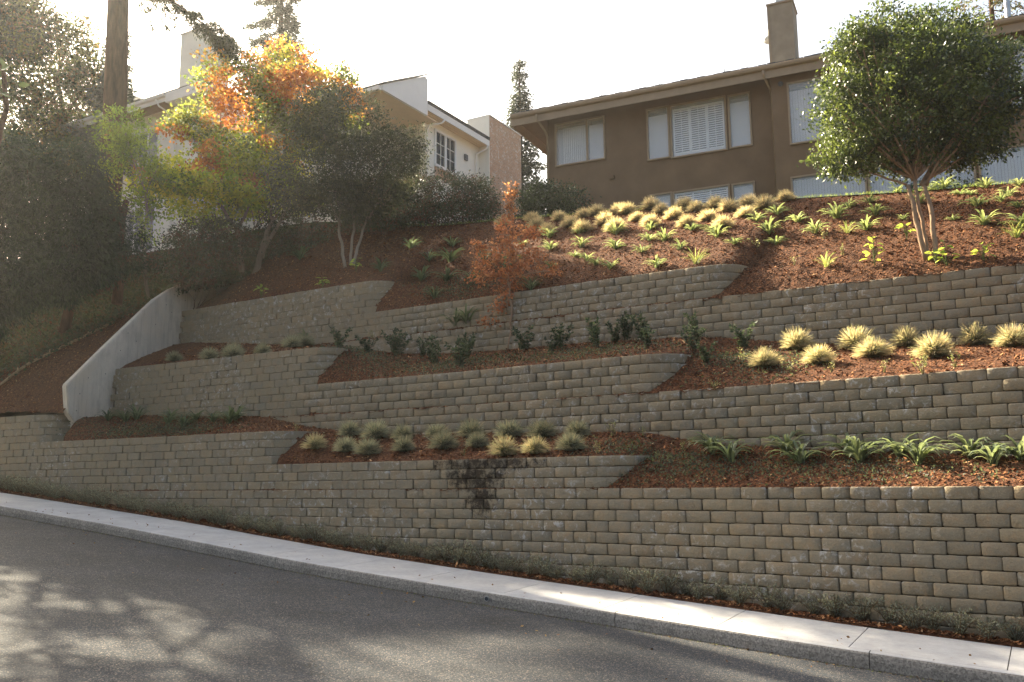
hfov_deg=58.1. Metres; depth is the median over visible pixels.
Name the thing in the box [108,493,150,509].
feathery plant
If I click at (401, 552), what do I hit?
feathery plant
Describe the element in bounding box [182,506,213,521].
feathery plant
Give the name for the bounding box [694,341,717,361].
young shrub
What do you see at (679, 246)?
strap leaf plant
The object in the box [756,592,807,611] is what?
feathery plant
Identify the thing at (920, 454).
strap leaf plant
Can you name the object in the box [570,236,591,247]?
strap leaf plant
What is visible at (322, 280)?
broad leaf plant
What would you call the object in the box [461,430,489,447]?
grass mound
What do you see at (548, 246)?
strap leaf plant
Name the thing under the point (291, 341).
grass mound
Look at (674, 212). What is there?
grass mound
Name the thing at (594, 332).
young shrub
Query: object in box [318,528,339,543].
feathery plant
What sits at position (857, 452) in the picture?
strap leaf plant
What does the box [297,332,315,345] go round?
grass mound
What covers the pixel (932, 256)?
broad leaf plant
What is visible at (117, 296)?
cedar tree
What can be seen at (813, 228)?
strap leaf plant
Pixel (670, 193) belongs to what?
window
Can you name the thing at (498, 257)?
red maple
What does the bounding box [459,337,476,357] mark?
young shrub
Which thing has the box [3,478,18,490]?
feathery plant
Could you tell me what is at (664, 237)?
strap leaf plant
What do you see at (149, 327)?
concrete wing wall
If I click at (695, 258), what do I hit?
grass tuft
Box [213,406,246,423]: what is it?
strap leaf plant
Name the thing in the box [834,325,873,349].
grass mound
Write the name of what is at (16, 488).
feathery plant
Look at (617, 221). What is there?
grass mound
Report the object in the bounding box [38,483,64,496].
feathery plant
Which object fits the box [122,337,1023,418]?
terrace soil
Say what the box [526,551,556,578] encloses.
feathery plant
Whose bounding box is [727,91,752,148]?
window
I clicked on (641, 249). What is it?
strap leaf plant
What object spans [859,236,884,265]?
broad leaf plant
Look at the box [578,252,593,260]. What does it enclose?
strap leaf plant
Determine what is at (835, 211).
strap leaf plant
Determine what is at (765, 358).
grass mound
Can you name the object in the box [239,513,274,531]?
feathery plant
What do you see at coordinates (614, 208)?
grass mound
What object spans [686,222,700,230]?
strap leaf plant
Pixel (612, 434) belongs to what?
weed
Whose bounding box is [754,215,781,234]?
strap leaf plant
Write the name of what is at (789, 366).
weed
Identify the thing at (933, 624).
feathery plant
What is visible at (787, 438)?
strap leaf plant
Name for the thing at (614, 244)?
strap leaf plant
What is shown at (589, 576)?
feathery plant
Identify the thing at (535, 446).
grass mound
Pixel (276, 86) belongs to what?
maple tree
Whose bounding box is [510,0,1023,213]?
brown house
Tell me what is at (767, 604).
feathery plant
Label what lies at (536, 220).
grass mound
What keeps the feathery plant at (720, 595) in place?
on the planting strip
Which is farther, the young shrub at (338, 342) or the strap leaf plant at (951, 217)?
the young shrub at (338, 342)
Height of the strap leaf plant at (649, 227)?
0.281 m
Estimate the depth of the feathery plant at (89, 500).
24.12 m
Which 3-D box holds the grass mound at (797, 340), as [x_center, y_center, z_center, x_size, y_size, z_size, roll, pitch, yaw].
[6.014,-0.083,19.380,0.850,0.530,0.899,8,-12,-44]
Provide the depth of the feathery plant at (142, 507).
23.06 m
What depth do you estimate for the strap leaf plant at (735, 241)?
22.57 m
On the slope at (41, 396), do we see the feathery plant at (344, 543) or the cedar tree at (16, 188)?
the cedar tree at (16, 188)
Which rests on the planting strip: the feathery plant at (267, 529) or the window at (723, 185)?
the feathery plant at (267, 529)
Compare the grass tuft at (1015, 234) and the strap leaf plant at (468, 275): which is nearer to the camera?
the grass tuft at (1015, 234)
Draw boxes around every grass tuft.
[683,248,709,263]
[817,251,836,266]
[839,221,854,232]
[998,220,1023,237]
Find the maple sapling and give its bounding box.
[75,100,182,298]
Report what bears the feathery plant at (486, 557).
on the planting strip
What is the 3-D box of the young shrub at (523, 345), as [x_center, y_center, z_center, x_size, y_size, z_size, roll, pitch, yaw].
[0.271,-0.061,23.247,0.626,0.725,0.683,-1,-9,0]
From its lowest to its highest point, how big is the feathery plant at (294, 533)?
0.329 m
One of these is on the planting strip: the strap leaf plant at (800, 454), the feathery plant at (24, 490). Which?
the feathery plant at (24, 490)
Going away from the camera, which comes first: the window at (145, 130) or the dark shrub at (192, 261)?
the dark shrub at (192, 261)
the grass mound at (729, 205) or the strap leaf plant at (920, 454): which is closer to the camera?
the strap leaf plant at (920, 454)
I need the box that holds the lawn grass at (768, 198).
[410,179,1016,225]
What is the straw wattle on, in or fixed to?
on the slope at (41, 396)
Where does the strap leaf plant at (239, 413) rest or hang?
on the terrace soil at (314, 454)
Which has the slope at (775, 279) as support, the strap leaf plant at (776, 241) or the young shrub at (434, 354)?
the strap leaf plant at (776, 241)
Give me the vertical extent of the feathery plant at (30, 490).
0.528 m
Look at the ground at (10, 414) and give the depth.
33.95 m
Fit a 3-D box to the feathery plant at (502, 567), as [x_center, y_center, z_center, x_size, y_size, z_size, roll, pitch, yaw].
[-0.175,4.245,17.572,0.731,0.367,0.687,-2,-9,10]
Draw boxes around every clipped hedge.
[412,167,508,226]
[506,176,601,217]
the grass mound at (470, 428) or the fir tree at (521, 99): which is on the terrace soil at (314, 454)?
the grass mound at (470, 428)
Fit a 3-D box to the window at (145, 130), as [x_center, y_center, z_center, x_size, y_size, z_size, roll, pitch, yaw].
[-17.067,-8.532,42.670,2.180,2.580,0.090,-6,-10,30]
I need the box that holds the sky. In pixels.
[0,0,1023,257]
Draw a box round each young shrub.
[329,326,352,347]
[355,335,380,351]
[380,327,404,351]
[385,330,412,356]
[416,336,429,356]
[419,335,441,358]
[422,345,441,362]
[444,337,470,367]
[458,332,476,349]
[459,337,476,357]
[511,325,534,350]
[542,330,564,351]
[550,323,574,349]
[585,315,600,346]
[605,317,624,343]
[619,311,639,341]
[627,311,649,341]
[640,322,655,347]
[676,320,706,351]
[683,311,698,336]
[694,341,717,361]
[729,321,756,348]
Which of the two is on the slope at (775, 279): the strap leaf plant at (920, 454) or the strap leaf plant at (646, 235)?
the strap leaf plant at (646, 235)
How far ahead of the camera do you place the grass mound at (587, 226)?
27.81 m
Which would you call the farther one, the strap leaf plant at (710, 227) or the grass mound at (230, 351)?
the grass mound at (230, 351)
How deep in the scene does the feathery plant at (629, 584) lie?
16.16 m
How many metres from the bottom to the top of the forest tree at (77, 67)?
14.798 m
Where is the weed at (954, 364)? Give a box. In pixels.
[947,351,959,366]
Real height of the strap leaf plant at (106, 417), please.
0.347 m
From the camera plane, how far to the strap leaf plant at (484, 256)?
27.73 m
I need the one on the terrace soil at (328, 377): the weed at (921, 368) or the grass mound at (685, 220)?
the weed at (921, 368)
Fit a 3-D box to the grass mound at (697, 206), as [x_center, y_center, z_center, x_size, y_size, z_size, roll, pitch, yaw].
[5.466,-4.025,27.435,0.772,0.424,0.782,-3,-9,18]
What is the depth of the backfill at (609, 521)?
16.47 m
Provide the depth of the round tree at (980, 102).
20.28 m
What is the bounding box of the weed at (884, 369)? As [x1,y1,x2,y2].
[878,359,889,372]
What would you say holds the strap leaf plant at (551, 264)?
on the slope at (775, 279)
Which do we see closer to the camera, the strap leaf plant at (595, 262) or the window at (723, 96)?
the strap leaf plant at (595, 262)
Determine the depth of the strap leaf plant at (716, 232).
23.59 m
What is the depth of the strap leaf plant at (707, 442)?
17.20 m
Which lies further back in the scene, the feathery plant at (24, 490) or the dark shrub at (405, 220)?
the dark shrub at (405, 220)
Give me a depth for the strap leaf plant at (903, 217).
22.39 m
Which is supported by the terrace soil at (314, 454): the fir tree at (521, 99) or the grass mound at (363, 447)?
the grass mound at (363, 447)
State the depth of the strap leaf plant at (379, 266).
28.08 m
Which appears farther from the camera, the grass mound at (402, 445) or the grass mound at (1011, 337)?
the grass mound at (402, 445)
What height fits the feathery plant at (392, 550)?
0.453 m
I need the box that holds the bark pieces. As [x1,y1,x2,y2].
[7,183,1023,641]
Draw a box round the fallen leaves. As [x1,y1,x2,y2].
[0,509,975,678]
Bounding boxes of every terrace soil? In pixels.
[62,415,1023,491]
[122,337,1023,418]
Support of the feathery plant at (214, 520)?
on the planting strip
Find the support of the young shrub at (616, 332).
on the terrace soil at (328, 377)
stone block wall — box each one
[0,414,1023,642]
[109,347,1023,455]
[179,263,1023,353]
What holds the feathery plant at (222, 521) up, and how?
on the planting strip
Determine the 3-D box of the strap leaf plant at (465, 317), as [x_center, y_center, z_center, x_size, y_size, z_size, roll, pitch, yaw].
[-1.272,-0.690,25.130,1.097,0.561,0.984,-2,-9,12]
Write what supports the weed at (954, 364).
on the terrace soil at (328, 377)
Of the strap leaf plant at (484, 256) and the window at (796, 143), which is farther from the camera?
the window at (796, 143)
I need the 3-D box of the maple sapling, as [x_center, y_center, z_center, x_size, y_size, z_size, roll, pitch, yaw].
[-13.370,-4.976,32.183,3.795,7.142,2.309,-1,-9,0]
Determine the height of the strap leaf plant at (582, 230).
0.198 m
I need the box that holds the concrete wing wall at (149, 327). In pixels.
[62,283,215,427]
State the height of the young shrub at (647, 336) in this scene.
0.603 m
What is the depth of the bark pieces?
21.71 m
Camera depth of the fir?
35.88 m
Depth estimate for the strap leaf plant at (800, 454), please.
15.99 m
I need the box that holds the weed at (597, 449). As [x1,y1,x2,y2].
[593,440,599,452]
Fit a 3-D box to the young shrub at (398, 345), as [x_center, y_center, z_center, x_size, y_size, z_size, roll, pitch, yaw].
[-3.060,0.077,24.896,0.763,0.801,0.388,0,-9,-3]
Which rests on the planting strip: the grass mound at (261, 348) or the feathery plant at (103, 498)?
the feathery plant at (103, 498)
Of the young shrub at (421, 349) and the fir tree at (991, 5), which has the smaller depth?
the young shrub at (421, 349)
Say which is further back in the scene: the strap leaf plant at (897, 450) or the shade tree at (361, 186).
the shade tree at (361, 186)
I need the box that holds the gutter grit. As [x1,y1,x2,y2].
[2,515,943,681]
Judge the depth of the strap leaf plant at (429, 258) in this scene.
29.04 m
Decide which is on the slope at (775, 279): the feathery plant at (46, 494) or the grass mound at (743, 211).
the grass mound at (743, 211)
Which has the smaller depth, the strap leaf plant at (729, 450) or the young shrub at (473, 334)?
the strap leaf plant at (729, 450)
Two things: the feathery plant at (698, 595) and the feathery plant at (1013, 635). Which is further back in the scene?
the feathery plant at (698, 595)
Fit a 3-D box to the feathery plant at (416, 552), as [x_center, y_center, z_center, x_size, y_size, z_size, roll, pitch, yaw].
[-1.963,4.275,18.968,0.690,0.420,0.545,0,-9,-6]
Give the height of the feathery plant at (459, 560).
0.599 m
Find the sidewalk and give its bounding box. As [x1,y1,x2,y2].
[0,493,1023,681]
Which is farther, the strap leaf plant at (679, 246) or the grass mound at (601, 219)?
the grass mound at (601, 219)
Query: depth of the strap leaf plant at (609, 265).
23.59 m
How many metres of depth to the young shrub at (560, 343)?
22.21 m
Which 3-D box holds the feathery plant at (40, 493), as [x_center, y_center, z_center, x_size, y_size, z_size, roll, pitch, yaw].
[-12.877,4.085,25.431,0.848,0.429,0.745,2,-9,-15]
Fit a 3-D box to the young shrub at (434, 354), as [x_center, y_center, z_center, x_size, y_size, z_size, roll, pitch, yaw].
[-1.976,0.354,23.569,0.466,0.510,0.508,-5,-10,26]
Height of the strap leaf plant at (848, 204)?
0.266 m
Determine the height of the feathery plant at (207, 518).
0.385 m
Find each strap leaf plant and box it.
[93,409,121,420]
[107,409,135,421]
[126,404,149,420]
[153,411,182,424]
[160,407,186,418]
[169,414,200,427]
[182,410,206,419]
[203,410,225,421]
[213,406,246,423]
[225,405,254,420]
[287,245,308,259]
[370,257,390,271]
[402,236,422,248]
[411,264,437,280]
[419,249,440,260]
[422,286,445,298]
[435,247,463,261]
[435,266,459,281]
[437,310,460,325]
[441,236,463,246]
[449,304,479,323]
[460,269,482,281]
[474,250,490,260]
[490,253,519,270]
[517,276,545,289]
[537,240,557,250]
[541,227,559,237]
[542,261,561,269]
[569,227,584,233]
[569,250,583,256]
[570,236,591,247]
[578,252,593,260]
[585,256,602,265]
[601,259,617,268]
[603,220,627,234]
[603,238,624,248]
[631,244,651,251]
[638,232,655,240]
[642,220,658,230]
[647,255,665,267]
[654,227,674,241]
[672,238,687,249]
[685,432,738,452]
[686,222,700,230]
[701,439,757,461]
[702,223,728,237]
[703,223,717,231]
[722,237,743,243]
[745,211,767,221]
[753,429,815,454]
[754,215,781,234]
[764,439,829,463]
[765,236,787,244]
[766,202,791,214]
[785,211,809,221]
[800,218,828,233]
[813,431,879,455]
[819,201,848,218]
[828,436,889,462]
[841,197,856,206]
[852,214,880,229]
[857,193,879,202]
[857,203,893,216]
[875,432,929,456]
[880,436,953,464]
[889,185,902,191]
[898,213,909,219]
[906,192,925,202]
[918,181,938,190]
[929,175,958,188]
[939,433,999,458]
[945,214,960,219]
[948,187,970,194]
[958,193,993,206]
[960,189,978,194]
[960,443,1022,465]
[965,209,1002,224]
[973,176,996,187]
[989,191,1012,201]
[989,435,1023,459]
[995,186,1019,195]
[998,213,1023,226]
[1007,200,1023,207]
[1009,178,1023,185]
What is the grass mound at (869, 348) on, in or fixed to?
on the terrace soil at (328, 377)
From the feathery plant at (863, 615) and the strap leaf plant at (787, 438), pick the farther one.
the strap leaf plant at (787, 438)
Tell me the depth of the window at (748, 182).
31.97 m
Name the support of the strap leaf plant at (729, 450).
on the terrace soil at (314, 454)
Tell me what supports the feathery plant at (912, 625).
on the planting strip
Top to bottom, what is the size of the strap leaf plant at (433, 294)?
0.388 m
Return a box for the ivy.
[0,239,281,379]
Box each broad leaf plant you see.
[254,284,267,296]
[315,277,329,287]
[349,258,362,269]
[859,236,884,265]
[894,222,915,238]
[924,247,945,265]
[934,240,959,265]
[970,242,995,260]
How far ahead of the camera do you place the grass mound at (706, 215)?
25.67 m
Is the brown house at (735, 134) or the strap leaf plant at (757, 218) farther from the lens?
the brown house at (735, 134)
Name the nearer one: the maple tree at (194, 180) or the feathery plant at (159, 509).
the feathery plant at (159, 509)
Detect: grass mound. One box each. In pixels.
[164,351,184,361]
[197,347,220,358]
[219,343,243,356]
[224,341,245,352]
[253,341,271,353]
[279,333,302,347]
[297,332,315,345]
[300,431,327,448]
[331,434,358,451]
[335,419,362,435]
[354,436,383,454]
[359,419,390,438]
[389,423,416,438]
[390,434,415,451]
[422,422,449,437]
[425,428,465,448]
[454,417,487,437]
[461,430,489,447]
[483,434,519,455]
[491,417,526,436]
[492,214,508,225]
[518,434,551,453]
[522,211,541,220]
[523,417,559,436]
[524,213,547,230]
[536,222,558,233]
[549,210,568,220]
[553,431,590,450]
[558,213,578,227]
[563,418,592,436]
[569,218,594,231]
[573,206,588,217]
[585,203,606,216]
[592,210,614,224]
[601,215,628,231]
[607,202,623,213]
[615,201,637,213]
[626,210,644,221]
[637,195,664,209]
[638,212,659,226]
[651,202,670,213]
[660,206,684,219]
[673,194,693,209]
[674,213,698,227]
[683,199,707,211]
[696,208,721,221]
[703,194,725,208]
[709,213,736,228]
[714,197,742,211]
[734,204,756,217]
[737,192,758,204]
[743,347,782,366]
[750,194,780,209]
[773,189,796,201]
[775,326,817,349]
[797,344,837,363]
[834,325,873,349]
[848,335,894,357]
[888,325,923,346]
[906,329,962,357]
[956,320,994,345]
[985,321,1023,346]
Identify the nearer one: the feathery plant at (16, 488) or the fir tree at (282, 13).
the feathery plant at (16, 488)
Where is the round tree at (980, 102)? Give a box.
[796,0,1023,260]
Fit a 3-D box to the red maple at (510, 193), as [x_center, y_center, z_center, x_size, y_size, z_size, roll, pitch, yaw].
[-0.092,-4.496,30.263,0.807,1.479,0.745,-1,-9,0]
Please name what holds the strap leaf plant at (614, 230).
on the slope at (775, 279)
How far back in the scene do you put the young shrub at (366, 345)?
25.16 m
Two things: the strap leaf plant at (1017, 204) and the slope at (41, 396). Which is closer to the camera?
the strap leaf plant at (1017, 204)
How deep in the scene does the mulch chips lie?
21.74 m
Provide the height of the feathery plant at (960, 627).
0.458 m
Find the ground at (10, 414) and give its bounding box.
[0,265,1015,416]
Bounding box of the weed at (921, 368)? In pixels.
[910,355,926,373]
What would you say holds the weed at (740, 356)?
on the terrace soil at (328, 377)
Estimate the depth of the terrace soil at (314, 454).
17.12 m
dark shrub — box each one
[133,214,259,308]
[242,204,342,260]
[327,197,423,235]
[344,169,449,234]
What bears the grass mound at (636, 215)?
on the slope at (775, 279)
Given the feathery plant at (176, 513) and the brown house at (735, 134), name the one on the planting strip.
the feathery plant at (176, 513)
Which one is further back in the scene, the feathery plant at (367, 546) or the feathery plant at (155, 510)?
the feathery plant at (155, 510)
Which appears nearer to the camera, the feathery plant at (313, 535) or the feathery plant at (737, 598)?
the feathery plant at (737, 598)
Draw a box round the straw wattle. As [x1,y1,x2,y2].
[0,321,112,384]
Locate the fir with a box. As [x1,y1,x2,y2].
[87,0,252,301]
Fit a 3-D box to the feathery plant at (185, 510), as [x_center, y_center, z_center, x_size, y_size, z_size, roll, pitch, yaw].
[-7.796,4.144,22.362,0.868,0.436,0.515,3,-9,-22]
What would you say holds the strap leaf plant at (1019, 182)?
on the slope at (775, 279)
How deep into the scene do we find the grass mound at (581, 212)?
29.71 m
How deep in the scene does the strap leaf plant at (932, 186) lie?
24.83 m
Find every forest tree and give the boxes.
[0,0,74,197]
[4,4,105,180]
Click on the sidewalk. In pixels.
(943, 659)
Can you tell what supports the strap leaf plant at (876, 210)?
on the slope at (775, 279)
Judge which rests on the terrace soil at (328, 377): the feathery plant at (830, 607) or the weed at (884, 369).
the weed at (884, 369)
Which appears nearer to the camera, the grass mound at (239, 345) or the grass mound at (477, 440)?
the grass mound at (477, 440)
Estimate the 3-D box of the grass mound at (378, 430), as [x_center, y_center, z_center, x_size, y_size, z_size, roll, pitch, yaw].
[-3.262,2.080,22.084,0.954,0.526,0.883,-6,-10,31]
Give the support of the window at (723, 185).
in the brown house at (735, 134)
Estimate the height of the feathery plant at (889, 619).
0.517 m
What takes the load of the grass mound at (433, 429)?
on the terrace soil at (314, 454)
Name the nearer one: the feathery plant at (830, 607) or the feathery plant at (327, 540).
the feathery plant at (830, 607)
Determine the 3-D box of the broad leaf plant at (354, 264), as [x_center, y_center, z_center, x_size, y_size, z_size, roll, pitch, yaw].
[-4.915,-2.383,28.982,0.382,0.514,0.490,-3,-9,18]
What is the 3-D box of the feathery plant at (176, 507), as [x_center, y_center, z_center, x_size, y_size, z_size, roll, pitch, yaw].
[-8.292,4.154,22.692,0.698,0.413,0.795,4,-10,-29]
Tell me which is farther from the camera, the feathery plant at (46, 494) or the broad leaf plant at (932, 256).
the feathery plant at (46, 494)
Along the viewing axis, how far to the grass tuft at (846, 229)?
22.36 m
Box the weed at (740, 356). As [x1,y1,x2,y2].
[737,347,750,362]
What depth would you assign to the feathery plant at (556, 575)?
16.94 m
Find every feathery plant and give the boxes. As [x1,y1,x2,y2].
[0,475,17,489]
[2,475,35,491]
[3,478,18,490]
[11,477,29,492]
[14,476,46,493]
[20,478,53,494]
[27,482,60,494]
[29,482,58,496]
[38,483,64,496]
[38,483,73,498]
[55,487,79,499]
[63,488,86,500]
[68,483,105,501]
[76,491,103,502]
[86,487,117,504]
[89,488,121,505]
[107,491,132,506]
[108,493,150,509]
[122,496,154,510]
[131,497,158,511]
[146,501,159,512]
[151,502,181,513]
[154,498,182,515]
[158,500,196,518]
[161,502,189,515]
[172,503,206,519]
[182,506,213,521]
[199,505,234,523]
[199,508,220,521]
[207,507,237,525]
[225,512,264,529]
[228,515,251,527]
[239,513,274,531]
[244,518,276,532]
[254,520,289,534]
[262,518,294,535]
[286,525,304,537]
[289,524,307,535]
[290,526,317,539]
[302,521,325,541]
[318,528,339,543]
[320,529,351,544]
[337,534,355,546]
[340,531,366,548]
[353,534,383,550]
[363,535,396,551]
[382,536,399,553]
[388,540,416,557]
[401,539,427,556]
[415,546,443,561]
[416,543,439,558]
[427,538,460,561]
[436,537,472,563]
[451,545,482,565]
[468,544,503,567]
[478,555,501,568]
[481,554,519,572]
[505,556,528,572]
[512,557,541,574]
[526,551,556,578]
[535,562,575,578]
[555,562,595,582]
[566,559,617,583]
[597,566,622,584]
[607,564,644,587]
[620,566,669,591]
[643,563,687,593]
[669,580,694,594]
[677,577,722,599]
[698,577,746,599]
[715,581,760,605]
[743,580,788,606]
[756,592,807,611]
[793,594,836,613]
[807,588,858,616]
[830,594,884,620]
[857,594,914,624]
[885,599,940,629]
[898,603,949,629]
[921,605,981,637]
[968,618,1011,641]
[985,614,1023,640]
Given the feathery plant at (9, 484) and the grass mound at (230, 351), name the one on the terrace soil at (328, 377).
the grass mound at (230, 351)
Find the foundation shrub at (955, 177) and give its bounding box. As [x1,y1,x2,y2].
[888,173,989,191]
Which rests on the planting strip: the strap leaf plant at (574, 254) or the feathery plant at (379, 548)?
the feathery plant at (379, 548)
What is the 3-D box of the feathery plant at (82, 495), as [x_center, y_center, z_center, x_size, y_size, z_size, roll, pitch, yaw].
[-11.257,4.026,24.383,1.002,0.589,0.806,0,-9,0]
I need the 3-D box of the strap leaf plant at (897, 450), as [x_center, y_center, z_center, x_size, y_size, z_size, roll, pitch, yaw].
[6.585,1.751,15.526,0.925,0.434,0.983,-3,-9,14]
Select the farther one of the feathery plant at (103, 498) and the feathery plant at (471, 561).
the feathery plant at (103, 498)
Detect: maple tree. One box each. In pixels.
[117,44,291,279]
[213,32,371,273]
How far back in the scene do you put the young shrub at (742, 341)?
19.87 m
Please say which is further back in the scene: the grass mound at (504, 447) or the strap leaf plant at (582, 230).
the strap leaf plant at (582, 230)
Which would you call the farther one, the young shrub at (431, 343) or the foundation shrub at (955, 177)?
the foundation shrub at (955, 177)
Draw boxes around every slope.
[0,238,260,412]
[197,182,1023,344]
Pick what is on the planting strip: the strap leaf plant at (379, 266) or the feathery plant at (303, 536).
the feathery plant at (303, 536)
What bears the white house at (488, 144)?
on the plateau
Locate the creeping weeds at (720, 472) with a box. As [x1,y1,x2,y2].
[27,267,1022,486]
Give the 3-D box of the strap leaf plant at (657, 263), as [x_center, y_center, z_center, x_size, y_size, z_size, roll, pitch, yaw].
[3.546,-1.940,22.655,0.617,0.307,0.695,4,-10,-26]
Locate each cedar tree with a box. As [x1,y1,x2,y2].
[0,126,79,344]
[3,133,133,333]
[82,199,163,304]
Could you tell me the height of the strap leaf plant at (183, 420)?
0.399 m
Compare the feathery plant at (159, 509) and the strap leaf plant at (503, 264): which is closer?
the feathery plant at (159, 509)
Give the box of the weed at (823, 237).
[820,228,828,238]
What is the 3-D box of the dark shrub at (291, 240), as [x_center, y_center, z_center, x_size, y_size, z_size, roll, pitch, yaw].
[-8.052,-3.921,34.069,4.142,2.707,2.695,-1,-9,0]
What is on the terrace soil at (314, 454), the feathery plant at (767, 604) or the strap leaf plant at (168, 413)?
the strap leaf plant at (168, 413)
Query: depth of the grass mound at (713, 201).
27.21 m
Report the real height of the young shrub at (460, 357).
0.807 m
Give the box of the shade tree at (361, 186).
[251,76,439,267]
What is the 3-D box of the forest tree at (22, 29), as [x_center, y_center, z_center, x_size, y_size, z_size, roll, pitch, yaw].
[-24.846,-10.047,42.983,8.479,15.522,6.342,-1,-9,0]
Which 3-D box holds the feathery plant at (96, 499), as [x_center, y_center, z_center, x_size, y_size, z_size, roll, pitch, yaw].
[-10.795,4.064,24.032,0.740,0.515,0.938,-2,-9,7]
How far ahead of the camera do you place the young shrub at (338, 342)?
24.79 m
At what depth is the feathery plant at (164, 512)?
22.66 m
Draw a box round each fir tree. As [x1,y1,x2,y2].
[71,32,139,178]
[236,0,317,105]
[500,58,546,216]
[946,0,1023,21]
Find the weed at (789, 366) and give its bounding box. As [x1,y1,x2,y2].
[782,358,795,372]
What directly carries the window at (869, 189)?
in the brown house at (735, 134)
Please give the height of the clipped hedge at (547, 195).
2.186 m
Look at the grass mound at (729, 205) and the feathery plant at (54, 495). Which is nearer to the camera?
the feathery plant at (54, 495)
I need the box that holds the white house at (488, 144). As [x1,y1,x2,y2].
[62,29,521,294]
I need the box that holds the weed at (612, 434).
[605,421,617,435]
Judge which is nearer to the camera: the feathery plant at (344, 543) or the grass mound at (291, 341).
the feathery plant at (344, 543)
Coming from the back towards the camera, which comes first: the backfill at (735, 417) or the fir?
the fir
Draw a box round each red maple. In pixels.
[462,214,562,349]
[497,181,520,227]
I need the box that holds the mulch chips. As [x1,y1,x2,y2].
[0,182,1023,644]
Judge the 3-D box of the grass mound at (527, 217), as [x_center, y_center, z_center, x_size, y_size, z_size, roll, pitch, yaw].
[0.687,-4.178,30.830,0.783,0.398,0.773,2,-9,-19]
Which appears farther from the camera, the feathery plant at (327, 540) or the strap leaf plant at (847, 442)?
the feathery plant at (327, 540)
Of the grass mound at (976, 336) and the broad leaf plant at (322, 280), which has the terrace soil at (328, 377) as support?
the grass mound at (976, 336)
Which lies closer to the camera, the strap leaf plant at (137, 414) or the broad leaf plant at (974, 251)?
the broad leaf plant at (974, 251)
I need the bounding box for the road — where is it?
[0,515,944,681]
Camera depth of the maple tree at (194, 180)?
33.23 m
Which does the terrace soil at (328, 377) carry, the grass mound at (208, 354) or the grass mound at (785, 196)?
the grass mound at (208, 354)
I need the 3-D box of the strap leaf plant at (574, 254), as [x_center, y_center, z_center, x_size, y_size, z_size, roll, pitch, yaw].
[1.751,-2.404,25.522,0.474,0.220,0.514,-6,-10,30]
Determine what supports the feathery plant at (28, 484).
on the planting strip
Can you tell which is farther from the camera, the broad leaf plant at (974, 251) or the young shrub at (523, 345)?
the young shrub at (523, 345)
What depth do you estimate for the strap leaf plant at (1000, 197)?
22.09 m
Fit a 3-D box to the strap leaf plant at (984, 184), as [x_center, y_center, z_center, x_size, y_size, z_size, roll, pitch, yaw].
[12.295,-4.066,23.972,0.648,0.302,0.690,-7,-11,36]
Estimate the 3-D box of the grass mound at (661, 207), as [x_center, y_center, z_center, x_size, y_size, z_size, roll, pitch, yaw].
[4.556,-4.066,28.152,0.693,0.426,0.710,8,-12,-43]
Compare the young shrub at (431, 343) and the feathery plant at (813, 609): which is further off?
the young shrub at (431, 343)
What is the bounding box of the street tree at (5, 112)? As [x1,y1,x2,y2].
[0,57,28,144]
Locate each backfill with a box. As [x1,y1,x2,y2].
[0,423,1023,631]
[113,360,1023,453]
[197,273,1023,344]
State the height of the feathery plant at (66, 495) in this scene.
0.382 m
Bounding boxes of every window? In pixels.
[124,206,155,253]
[125,126,159,186]
[434,128,456,175]
[554,115,605,166]
[646,105,670,161]
[648,191,672,205]
[669,95,727,158]
[672,184,729,204]
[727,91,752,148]
[731,181,755,199]
[786,75,835,145]
[790,169,867,192]
[867,153,976,193]
[978,144,1023,179]
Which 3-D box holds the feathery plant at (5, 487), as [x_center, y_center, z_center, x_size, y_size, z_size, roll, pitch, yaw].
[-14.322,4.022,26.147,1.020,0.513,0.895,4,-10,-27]
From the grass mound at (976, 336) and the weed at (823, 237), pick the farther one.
the weed at (823, 237)
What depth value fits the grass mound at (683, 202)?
27.95 m
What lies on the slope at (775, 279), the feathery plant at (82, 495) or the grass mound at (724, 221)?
the grass mound at (724, 221)
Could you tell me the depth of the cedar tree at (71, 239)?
30.36 m
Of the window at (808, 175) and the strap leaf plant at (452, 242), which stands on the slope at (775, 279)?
the strap leaf plant at (452, 242)
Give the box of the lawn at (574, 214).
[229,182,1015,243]
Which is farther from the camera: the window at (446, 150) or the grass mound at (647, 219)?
the window at (446, 150)
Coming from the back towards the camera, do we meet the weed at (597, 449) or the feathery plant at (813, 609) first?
the weed at (597, 449)
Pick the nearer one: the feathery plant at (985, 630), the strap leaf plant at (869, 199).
the feathery plant at (985, 630)
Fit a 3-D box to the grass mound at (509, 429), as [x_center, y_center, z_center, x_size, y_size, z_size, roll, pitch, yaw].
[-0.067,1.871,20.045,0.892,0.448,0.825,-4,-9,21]
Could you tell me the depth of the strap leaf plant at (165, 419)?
25.44 m
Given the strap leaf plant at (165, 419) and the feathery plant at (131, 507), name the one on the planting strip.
the feathery plant at (131, 507)
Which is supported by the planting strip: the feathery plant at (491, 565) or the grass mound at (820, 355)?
the feathery plant at (491, 565)
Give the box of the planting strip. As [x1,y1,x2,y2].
[0,488,1023,647]
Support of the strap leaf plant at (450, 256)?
on the slope at (775, 279)
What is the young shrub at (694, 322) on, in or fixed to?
on the terrace soil at (328, 377)
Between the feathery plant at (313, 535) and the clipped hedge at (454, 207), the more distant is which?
the clipped hedge at (454, 207)
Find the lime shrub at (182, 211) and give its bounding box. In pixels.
[138,174,324,262]
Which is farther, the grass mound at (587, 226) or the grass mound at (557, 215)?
the grass mound at (557, 215)

